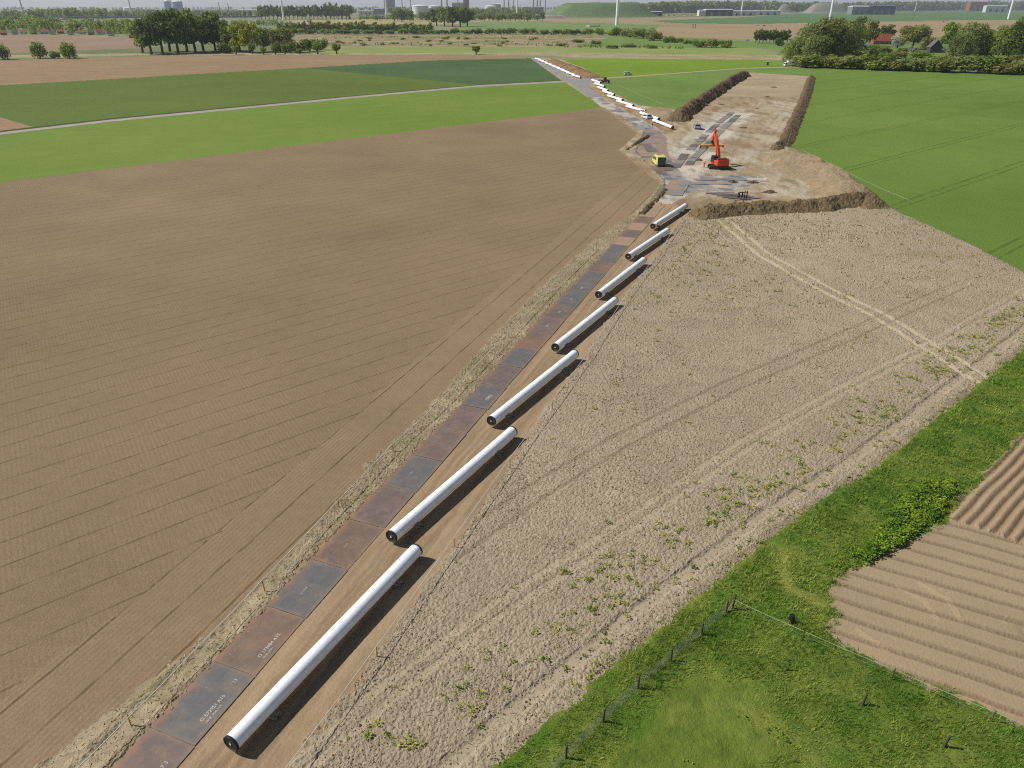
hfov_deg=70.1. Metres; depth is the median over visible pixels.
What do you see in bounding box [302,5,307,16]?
poplar tree
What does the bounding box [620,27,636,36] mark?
bush
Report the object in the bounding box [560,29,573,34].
bush
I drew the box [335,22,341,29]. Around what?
poplar tree
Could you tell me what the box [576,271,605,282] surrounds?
road plate
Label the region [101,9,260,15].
woods
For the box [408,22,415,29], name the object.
poplar tree
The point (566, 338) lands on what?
white pipe
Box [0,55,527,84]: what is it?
brown field
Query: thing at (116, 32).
woods
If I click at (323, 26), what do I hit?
poplar tree
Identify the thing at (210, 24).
poplar tree
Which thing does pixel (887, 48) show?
bush
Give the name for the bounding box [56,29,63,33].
house
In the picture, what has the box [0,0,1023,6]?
sky
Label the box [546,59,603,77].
earth bank
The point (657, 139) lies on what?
haul road
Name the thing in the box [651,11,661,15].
warehouse
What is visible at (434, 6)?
storage tank
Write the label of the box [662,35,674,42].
bush
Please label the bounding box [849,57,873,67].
bush
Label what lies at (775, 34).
poplar tree
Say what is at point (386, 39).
dry meadow
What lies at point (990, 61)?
bush
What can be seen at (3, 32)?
house
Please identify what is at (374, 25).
poplar tree
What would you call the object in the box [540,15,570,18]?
rubble heap
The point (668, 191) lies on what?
road plate
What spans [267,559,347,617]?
road plate
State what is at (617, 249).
road plate
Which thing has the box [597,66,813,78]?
footpath
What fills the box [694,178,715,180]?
road plate
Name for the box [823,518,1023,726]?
potato field
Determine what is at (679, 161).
road plate
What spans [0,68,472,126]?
green field
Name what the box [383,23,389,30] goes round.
tree
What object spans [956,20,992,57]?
willow tree
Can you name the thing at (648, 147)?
road plate
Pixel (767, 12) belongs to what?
warehouse
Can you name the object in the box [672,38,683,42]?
bush
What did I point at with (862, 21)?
tree
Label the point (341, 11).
poplar tree
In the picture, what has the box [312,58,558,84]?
dark green field
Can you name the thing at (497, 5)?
warehouse
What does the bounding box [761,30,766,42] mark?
poplar tree
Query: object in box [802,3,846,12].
gravel heap
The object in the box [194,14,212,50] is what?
tree
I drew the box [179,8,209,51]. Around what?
poplar tree
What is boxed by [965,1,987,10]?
warehouse
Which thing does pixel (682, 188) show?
road plate
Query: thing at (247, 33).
tree
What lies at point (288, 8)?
poplar tree
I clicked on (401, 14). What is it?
tree
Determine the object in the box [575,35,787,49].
green slope
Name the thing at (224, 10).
warehouse
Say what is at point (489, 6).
storage tank
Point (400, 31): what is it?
bush
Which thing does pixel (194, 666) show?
verge
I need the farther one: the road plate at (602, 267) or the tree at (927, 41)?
the tree at (927, 41)
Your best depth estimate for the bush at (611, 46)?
669.83 m
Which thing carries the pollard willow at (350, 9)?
on the farmland
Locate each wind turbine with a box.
[280,0,284,20]
[615,0,619,24]
[829,0,834,19]
[1007,0,1014,18]
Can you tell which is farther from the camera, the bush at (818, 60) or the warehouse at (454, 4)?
the warehouse at (454, 4)
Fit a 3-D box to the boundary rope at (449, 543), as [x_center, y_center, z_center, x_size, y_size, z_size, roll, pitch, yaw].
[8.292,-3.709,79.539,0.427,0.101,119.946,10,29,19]
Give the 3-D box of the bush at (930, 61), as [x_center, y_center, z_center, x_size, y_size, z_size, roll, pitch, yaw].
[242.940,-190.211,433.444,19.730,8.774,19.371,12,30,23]
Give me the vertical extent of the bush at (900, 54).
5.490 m
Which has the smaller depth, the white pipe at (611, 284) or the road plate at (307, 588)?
the road plate at (307, 588)
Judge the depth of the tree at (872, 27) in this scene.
701.67 m
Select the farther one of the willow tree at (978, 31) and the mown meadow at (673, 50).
the mown meadow at (673, 50)
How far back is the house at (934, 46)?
604.89 m
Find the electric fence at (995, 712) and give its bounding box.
[735,601,1022,729]
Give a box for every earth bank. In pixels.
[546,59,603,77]
[625,135,649,149]
[633,107,673,119]
[638,188,667,214]
[667,71,751,121]
[688,190,893,220]
[758,148,870,196]
[769,75,815,150]
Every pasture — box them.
[5,43,305,57]
[461,22,660,33]
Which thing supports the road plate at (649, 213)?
on the work strip at (306, 704)
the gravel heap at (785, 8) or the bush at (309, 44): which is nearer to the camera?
the bush at (309, 44)
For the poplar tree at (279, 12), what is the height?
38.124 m
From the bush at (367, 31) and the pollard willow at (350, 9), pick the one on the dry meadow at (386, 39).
the bush at (367, 31)
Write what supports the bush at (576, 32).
on the dry meadow at (386, 39)
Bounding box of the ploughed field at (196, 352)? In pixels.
[0,108,659,698]
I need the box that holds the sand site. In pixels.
[531,58,885,210]
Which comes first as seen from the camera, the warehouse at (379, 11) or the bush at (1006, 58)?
the bush at (1006, 58)
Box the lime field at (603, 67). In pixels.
[564,58,797,76]
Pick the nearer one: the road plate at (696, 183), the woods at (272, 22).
the road plate at (696, 183)
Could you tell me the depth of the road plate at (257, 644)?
43.91 m
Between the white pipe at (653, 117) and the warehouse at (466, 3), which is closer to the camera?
the white pipe at (653, 117)
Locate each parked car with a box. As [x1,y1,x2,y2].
[641,114,651,118]
[693,123,700,129]
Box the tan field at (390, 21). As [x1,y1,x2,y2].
[282,18,532,24]
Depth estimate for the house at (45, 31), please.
1024.70 m
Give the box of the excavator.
[707,129,730,169]
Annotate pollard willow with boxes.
[232,45,238,53]
[247,43,255,53]
[271,44,278,54]
[280,44,287,53]
[311,41,321,53]
[332,43,340,53]
[346,5,353,18]
[472,45,479,53]
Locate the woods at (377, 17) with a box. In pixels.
[358,13,538,20]
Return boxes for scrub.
[331,41,566,45]
[334,35,548,38]
[564,44,683,48]
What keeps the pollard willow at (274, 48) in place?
on the reed bank at (684, 56)
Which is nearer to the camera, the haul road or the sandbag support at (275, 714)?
the sandbag support at (275, 714)
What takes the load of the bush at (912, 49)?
on the farmyard lawn at (906, 45)
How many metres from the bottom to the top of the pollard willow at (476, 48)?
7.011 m
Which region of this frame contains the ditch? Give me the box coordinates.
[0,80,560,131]
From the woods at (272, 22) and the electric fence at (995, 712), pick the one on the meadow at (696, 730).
the electric fence at (995, 712)
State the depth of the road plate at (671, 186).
154.86 m
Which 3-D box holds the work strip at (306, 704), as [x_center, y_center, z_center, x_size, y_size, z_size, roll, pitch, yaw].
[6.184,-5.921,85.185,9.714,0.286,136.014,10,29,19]
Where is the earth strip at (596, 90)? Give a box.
[588,86,679,131]
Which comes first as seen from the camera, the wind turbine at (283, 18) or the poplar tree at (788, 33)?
the poplar tree at (788, 33)
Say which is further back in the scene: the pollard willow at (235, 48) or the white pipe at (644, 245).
the pollard willow at (235, 48)
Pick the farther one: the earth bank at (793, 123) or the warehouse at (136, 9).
the warehouse at (136, 9)
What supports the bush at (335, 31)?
on the dry meadow at (386, 39)
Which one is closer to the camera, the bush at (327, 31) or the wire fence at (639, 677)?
the wire fence at (639, 677)
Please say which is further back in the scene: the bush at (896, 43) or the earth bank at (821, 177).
the bush at (896, 43)
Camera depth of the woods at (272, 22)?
1464.33 m
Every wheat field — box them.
[598,68,812,108]
[654,9,1023,23]
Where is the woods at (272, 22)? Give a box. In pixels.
[221,19,291,25]
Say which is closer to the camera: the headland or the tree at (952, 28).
the headland
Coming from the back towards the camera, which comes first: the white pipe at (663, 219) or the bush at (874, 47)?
the bush at (874, 47)
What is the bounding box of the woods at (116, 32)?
[10,27,127,35]
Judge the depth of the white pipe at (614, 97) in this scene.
299.21 m
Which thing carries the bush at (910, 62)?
on the farmland
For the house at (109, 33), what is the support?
on the farmland
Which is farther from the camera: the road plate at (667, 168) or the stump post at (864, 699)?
the road plate at (667, 168)
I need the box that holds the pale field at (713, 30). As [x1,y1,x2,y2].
[533,16,1022,38]
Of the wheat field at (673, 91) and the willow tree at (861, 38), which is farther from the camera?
the willow tree at (861, 38)
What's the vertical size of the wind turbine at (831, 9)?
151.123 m
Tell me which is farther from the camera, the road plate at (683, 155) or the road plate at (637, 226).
the road plate at (683, 155)
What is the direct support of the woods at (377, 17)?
on the tan field at (390, 21)
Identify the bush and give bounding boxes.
[49,50,60,58]
[215,42,232,52]
[271,40,288,51]
[285,39,308,52]
[294,28,306,33]
[302,39,314,51]
[305,29,316,33]
[315,38,328,49]
[317,29,330,33]
[330,29,343,33]
[337,29,349,33]
[350,29,361,33]
[362,29,373,33]
[372,29,385,33]
[385,29,395,33]
[397,28,407,33]
[407,28,417,33]
[417,29,427,33]
[426,29,439,33]
[437,30,448,33]
[447,28,458,33]
[459,29,472,33]
[470,28,482,33]
[483,28,495,33]
[495,28,506,33]
[504,28,517,33]
[518,28,528,33]
[526,28,538,33]
[536,30,548,34]
[549,29,562,34]
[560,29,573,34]
[570,29,580,34]
[571,39,584,41]
[580,28,594,34]
[589,40,601,43]
[594,28,605,34]
[605,45,618,47]
[606,27,621,35]
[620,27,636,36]
[621,43,637,46]
[628,27,655,37]
[645,30,662,40]
[645,44,657,48]
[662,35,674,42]
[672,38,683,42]
[682,39,691,43]
[692,39,707,46]
[705,38,719,46]
[718,39,731,47]
[774,37,784,45]
[791,54,823,66]
[806,54,837,67]
[819,54,854,67]
[834,55,865,68]
[849,49,868,57]
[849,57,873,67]
[859,52,895,69]
[869,44,879,50]
[869,51,889,55]
[871,57,906,69]
[877,46,892,52]
[890,51,907,57]
[891,38,904,47]
[894,57,924,70]
[896,48,908,51]
[904,56,934,70]
[908,46,919,51]
[909,52,936,58]
[922,55,949,71]
[929,54,954,59]
[933,58,959,71]
[950,54,983,72]
[966,61,989,72]
[981,55,1005,72]
[986,61,1020,73]
[998,55,1021,64]
[1008,59,1023,71]
[1009,54,1023,64]
[1013,66,1023,74]
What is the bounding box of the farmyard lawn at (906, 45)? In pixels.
[777,37,1023,72]
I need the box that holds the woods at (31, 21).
[0,15,140,33]
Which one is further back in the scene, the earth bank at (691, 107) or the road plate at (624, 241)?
the earth bank at (691, 107)
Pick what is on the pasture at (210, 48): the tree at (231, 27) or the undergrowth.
the tree at (231, 27)
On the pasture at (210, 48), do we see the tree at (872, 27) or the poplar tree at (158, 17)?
the poplar tree at (158, 17)
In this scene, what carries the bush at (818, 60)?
on the green field at (942, 152)
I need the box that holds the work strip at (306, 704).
[110,202,688,767]
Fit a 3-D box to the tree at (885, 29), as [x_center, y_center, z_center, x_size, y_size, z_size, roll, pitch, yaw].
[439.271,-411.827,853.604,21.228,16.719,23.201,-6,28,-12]
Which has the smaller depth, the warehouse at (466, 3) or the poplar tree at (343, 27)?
the poplar tree at (343, 27)
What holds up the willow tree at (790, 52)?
on the lime field at (603, 67)
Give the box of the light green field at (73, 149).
[0,82,600,182]
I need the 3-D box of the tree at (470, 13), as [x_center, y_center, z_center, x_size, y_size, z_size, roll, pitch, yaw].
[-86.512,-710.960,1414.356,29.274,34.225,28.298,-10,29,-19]
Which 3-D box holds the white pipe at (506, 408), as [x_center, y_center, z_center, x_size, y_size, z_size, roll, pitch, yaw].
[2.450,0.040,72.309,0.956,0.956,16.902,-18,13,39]
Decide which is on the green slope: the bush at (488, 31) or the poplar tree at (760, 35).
the poplar tree at (760, 35)
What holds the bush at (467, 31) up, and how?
on the dry meadow at (386, 39)
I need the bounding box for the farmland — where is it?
[0,7,1020,206]
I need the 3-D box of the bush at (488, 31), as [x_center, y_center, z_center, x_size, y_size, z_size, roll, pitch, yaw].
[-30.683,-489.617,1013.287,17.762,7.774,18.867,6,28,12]
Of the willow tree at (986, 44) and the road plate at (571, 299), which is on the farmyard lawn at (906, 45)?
the willow tree at (986, 44)
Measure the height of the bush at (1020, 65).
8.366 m
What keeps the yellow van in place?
on the haul road
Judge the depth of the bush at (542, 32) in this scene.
980.21 m
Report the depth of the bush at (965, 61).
419.70 m
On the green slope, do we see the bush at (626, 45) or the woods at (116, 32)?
the bush at (626, 45)
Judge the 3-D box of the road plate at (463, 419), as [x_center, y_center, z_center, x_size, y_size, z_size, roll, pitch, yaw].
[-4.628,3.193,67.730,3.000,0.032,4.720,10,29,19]
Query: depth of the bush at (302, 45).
600.83 m
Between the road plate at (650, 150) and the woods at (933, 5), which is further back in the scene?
the woods at (933, 5)
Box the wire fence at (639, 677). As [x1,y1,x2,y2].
[546,594,736,767]
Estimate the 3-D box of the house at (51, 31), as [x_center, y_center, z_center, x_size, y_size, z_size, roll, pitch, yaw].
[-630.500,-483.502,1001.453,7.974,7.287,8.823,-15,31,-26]
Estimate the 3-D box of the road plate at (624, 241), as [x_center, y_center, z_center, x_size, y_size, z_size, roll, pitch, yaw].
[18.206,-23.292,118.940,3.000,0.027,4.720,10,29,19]
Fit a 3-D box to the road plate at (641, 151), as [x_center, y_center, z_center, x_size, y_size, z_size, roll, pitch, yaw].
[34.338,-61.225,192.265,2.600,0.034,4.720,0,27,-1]
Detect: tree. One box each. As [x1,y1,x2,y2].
[0,43,10,59]
[29,41,47,58]
[58,42,77,57]
[125,20,147,52]
[133,15,159,54]
[143,10,171,52]
[153,12,172,51]
[157,7,189,52]
[171,10,197,51]
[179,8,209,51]
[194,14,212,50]
[199,11,221,50]
[210,18,227,43]
[218,24,234,47]
[227,22,240,51]
[235,20,257,52]
[255,27,270,47]
[257,5,262,19]
[261,5,267,19]
[265,4,271,19]
[267,28,282,45]
[269,4,274,19]
[273,5,278,19]
[277,6,281,19]
[277,27,294,43]
[281,6,287,19]
[285,5,292,17]
[289,5,295,17]
[292,22,300,29]
[293,5,299,18]
[297,6,303,16]
[300,20,307,29]
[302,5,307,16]
[305,5,312,17]
[307,19,313,30]
[310,5,315,17]
[312,22,320,31]
[314,4,318,19]
[317,22,326,29]
[318,6,323,19]
[322,4,328,19]
[323,20,330,29]
[326,5,331,19]
[329,23,336,29]
[330,4,336,19]
[334,4,340,19]
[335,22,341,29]
[338,4,344,19]
[340,22,348,29]
[342,4,348,19]
[346,22,354,32]
[353,21,360,30]
[358,20,366,30]
[365,24,373,30]
[370,22,379,29]
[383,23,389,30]
[388,21,396,30]
[389,9,397,20]
[395,8,407,21]
[402,22,408,29]
[405,10,413,20]
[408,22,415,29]
[417,11,425,17]
[419,24,426,30]
[424,11,431,21]
[426,22,433,30]
[429,8,443,25]
[436,6,449,25]
[444,6,458,26]
[452,6,468,26]
[461,9,474,25]
[495,13,500,19]
[512,13,518,19]
[524,13,530,21]
[538,11,545,20]
[753,29,759,42]
[758,28,762,42]
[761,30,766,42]
[764,30,770,41]
[767,30,773,42]
[772,29,777,42]
[781,30,787,40]
[781,36,803,61]
[785,29,791,40]
[792,21,830,54]
[800,33,831,57]
[810,15,849,56]
[829,17,862,56]
[839,20,868,56]
[856,16,867,30]
[863,19,879,42]
[877,24,897,35]
[899,24,932,46]
[919,37,936,49]
[940,21,965,46]
[944,32,976,57]
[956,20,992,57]
[975,33,996,56]
[984,23,1023,57]
[1001,16,1023,56]
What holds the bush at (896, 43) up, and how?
on the farmyard lawn at (906, 45)
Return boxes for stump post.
[861,693,867,705]
[943,735,950,747]
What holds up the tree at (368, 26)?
on the farmland
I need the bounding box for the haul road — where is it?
[533,59,765,203]
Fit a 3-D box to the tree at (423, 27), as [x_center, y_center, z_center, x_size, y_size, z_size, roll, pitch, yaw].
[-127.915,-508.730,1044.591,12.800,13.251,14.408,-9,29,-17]
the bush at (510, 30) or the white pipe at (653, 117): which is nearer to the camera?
the white pipe at (653, 117)
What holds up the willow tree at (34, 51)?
on the farmland
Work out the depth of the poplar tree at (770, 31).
760.77 m
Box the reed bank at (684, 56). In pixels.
[0,52,784,59]
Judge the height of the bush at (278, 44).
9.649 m
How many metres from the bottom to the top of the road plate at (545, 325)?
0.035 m
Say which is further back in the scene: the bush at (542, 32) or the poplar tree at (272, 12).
the poplar tree at (272, 12)
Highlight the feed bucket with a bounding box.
[788,613,794,623]
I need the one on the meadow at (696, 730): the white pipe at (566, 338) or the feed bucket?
the feed bucket
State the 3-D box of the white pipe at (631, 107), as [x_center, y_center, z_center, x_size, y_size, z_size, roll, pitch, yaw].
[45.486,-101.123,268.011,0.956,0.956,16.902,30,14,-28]
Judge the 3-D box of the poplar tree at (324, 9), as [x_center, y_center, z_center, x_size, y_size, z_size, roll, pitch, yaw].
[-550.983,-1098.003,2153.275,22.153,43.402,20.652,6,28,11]
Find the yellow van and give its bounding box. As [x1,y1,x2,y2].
[652,154,665,165]
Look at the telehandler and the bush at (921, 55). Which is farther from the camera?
the bush at (921, 55)
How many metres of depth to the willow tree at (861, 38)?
518.80 m
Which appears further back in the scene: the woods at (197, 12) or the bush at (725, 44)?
the woods at (197, 12)
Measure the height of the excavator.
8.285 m
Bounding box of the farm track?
[0,81,564,134]
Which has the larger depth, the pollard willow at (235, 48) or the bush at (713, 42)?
the bush at (713, 42)
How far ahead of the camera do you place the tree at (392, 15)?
1902.24 m
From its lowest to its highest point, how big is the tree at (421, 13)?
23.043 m
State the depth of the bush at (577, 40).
775.08 m
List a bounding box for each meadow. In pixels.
[292,34,604,46]
[303,47,777,54]
[491,349,1023,767]
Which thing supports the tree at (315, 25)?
on the farmland
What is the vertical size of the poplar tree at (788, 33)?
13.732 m
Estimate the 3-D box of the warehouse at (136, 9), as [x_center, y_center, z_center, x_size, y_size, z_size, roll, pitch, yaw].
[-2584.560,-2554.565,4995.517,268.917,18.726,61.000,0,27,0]
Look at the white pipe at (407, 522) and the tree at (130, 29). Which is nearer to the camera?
the white pipe at (407, 522)
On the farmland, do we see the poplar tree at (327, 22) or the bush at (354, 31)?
the poplar tree at (327, 22)
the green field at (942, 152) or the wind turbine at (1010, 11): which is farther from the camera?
the wind turbine at (1010, 11)
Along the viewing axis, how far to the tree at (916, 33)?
643.95 m
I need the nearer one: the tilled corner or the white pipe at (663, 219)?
the white pipe at (663, 219)
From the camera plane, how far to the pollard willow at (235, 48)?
582.44 m
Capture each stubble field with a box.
[0,35,146,52]
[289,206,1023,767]
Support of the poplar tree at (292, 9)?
on the farmland
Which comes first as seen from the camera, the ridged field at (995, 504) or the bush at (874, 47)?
the ridged field at (995, 504)
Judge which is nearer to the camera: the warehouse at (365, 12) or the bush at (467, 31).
the bush at (467, 31)
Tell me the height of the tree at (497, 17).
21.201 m
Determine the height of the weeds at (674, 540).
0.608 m
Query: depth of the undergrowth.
54.22 m
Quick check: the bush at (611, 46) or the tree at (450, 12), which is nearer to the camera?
the bush at (611, 46)
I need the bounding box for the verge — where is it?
[32,184,660,767]
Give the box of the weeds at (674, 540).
[262,210,1023,749]
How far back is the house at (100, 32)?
1000.38 m
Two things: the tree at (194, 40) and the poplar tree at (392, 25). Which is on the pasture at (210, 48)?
the tree at (194, 40)
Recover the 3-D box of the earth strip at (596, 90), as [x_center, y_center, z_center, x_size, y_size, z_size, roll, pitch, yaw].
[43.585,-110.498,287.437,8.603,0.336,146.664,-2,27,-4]
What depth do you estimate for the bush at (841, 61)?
444.75 m
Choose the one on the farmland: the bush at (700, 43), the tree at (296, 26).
the tree at (296, 26)
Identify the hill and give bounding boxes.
[547,2,659,16]
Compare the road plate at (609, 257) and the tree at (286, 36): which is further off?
the tree at (286, 36)
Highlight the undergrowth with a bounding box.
[845,476,956,563]
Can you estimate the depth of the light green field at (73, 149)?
231.31 m
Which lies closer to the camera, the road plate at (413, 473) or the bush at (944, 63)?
the road plate at (413, 473)
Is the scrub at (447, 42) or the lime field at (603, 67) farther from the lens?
the scrub at (447, 42)
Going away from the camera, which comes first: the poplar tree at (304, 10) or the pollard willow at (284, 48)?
the pollard willow at (284, 48)
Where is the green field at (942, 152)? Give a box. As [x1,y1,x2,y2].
[790,67,1023,271]
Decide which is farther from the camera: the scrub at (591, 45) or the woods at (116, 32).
the woods at (116, 32)
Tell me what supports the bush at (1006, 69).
on the farmland
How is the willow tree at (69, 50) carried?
on the farmland
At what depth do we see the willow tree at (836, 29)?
484.10 m
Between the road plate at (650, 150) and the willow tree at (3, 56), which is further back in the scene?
the willow tree at (3, 56)
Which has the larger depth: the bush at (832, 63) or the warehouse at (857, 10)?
the warehouse at (857, 10)
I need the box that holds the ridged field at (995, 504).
[948,432,1023,542]
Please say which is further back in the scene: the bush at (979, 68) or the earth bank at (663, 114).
the bush at (979, 68)
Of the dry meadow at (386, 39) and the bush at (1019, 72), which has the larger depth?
the dry meadow at (386, 39)
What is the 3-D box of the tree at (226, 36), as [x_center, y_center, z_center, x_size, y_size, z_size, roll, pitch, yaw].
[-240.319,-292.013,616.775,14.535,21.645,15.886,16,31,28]
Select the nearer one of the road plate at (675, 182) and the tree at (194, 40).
the road plate at (675, 182)
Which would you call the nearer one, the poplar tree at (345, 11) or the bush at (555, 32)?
the bush at (555, 32)
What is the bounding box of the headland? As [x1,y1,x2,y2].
[0,169,660,767]
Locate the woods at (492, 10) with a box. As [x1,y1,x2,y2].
[353,6,539,13]
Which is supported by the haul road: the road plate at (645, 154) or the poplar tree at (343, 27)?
the road plate at (645, 154)
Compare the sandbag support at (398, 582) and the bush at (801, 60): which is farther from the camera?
the bush at (801, 60)
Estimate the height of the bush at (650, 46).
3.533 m
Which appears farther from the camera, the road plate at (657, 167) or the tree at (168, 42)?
the tree at (168, 42)
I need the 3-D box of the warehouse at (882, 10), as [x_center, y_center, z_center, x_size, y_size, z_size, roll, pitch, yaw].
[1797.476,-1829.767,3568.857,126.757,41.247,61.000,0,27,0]
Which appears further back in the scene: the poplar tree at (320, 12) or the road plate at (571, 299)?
the poplar tree at (320, 12)
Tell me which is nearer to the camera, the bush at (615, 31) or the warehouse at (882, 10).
the bush at (615, 31)
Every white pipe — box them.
[223,543,422,751]
[386,426,517,542]
[487,349,578,425]
[551,296,618,351]
[595,257,646,297]
[602,90,614,95]
[607,94,623,100]
[616,99,633,106]
[625,105,645,110]
[625,227,669,259]
[639,111,659,119]
[650,203,687,228]
[652,119,673,128]
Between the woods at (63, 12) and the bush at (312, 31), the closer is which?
the bush at (312, 31)
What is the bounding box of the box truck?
[783,60,796,66]
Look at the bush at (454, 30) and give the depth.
1010.40 m
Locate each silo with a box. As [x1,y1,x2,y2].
[163,0,171,9]
[172,0,182,9]
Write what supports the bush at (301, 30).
on the farmland
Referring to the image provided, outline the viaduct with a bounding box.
[4,16,260,18]
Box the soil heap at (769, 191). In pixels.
[760,190,776,193]
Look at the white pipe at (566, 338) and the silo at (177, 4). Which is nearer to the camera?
the white pipe at (566, 338)
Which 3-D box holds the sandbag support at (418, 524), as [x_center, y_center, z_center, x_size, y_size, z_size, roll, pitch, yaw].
[-7.109,10.267,53.865,1.100,0.302,0.660,17,32,30]
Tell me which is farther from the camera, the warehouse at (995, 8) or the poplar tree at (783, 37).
the warehouse at (995, 8)
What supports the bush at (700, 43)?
on the green slope
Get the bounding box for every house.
[0,30,6,34]
[39,29,48,33]
[49,29,55,34]
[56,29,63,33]
[87,29,93,34]
[96,29,104,34]
[107,30,114,35]
[871,33,891,43]
[926,39,942,52]
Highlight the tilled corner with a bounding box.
[0,117,31,130]
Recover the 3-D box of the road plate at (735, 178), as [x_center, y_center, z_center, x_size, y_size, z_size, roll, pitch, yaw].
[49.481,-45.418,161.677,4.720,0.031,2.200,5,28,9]
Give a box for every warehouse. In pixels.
[112,9,154,11]
[192,9,238,11]
[358,10,373,14]
[374,8,384,14]
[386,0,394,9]
[452,2,462,7]
[463,0,468,8]
[492,3,500,8]
[522,7,543,11]
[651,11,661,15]
[697,10,706,15]
[703,9,732,15]
[733,10,755,15]
[756,10,780,14]
[847,6,872,14]
[866,5,895,14]
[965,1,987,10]
[982,5,1007,11]
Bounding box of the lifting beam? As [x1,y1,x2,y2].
[699,142,723,147]
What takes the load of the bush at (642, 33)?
on the green slope
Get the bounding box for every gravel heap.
[778,4,793,12]
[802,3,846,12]
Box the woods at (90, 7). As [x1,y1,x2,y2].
[3,6,557,9]
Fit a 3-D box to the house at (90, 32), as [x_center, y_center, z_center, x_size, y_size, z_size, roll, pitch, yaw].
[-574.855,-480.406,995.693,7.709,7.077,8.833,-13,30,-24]
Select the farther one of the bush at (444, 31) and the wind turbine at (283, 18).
the wind turbine at (283, 18)
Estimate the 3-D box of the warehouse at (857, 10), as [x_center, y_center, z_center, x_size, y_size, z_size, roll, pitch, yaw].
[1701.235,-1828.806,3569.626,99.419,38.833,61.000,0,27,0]
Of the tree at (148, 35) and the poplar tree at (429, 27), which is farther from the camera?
the poplar tree at (429, 27)
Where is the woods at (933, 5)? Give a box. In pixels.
[849,0,1023,10]
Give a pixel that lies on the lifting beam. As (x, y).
(711, 145)
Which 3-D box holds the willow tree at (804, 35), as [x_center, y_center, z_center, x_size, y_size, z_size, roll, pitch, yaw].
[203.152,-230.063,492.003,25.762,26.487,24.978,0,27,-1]
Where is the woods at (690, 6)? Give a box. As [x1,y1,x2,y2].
[641,0,856,12]
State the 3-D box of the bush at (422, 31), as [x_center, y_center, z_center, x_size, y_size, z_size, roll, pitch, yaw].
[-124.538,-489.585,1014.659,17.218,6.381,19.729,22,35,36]
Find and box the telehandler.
[599,77,609,82]
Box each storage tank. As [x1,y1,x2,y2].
[123,7,135,12]
[412,5,427,13]
[429,5,438,8]
[485,5,495,8]
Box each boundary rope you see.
[77,245,594,767]
[286,218,680,767]
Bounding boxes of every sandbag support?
[268,708,281,719]
[393,579,403,586]
[413,521,422,527]
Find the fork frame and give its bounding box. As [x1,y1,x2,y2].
[737,191,751,199]
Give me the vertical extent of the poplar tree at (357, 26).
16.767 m
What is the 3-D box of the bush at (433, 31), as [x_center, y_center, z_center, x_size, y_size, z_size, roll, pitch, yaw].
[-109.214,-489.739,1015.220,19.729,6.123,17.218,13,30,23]
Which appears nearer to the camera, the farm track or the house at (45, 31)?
the farm track
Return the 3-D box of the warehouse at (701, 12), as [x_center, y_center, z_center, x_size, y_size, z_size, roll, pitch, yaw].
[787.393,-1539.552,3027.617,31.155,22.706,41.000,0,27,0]
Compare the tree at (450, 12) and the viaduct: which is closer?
the tree at (450, 12)
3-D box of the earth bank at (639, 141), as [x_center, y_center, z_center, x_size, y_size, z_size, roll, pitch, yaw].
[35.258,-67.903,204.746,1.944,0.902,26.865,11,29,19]
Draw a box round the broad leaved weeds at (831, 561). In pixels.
[497,370,1021,767]
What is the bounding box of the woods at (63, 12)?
[0,7,107,18]
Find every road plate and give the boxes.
[112,728,193,767]
[150,661,254,745]
[214,606,304,675]
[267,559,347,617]
[311,519,383,569]
[349,485,414,527]
[383,455,441,492]
[412,428,465,460]
[437,405,485,433]
[462,383,505,408]
[479,364,522,387]
[499,347,537,367]
[515,331,551,350]
[529,317,564,334]
[542,304,575,319]
[554,292,586,306]
[566,281,596,294]
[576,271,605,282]
[586,261,613,272]
[596,252,621,262]
[605,244,628,253]
[612,236,635,245]
[619,229,641,237]
[626,222,647,230]
[633,216,653,223]
[636,150,647,152]
[639,153,651,156]
[639,210,659,217]
[643,146,654,148]
[645,149,656,151]
[650,205,663,210]
[651,166,662,169]
[654,170,665,173]
[662,167,672,170]
[665,184,679,188]
[665,189,676,193]
[669,180,682,184]
[669,190,683,195]
[672,163,681,167]
[673,185,687,190]
[675,160,684,163]
[676,181,690,185]
[678,153,688,156]
[685,161,694,164]
[689,182,707,184]
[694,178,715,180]
[709,182,731,183]
[724,178,745,179]
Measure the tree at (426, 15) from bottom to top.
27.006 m
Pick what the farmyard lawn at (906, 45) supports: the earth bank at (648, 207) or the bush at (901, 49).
the bush at (901, 49)
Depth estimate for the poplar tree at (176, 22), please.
587.14 m

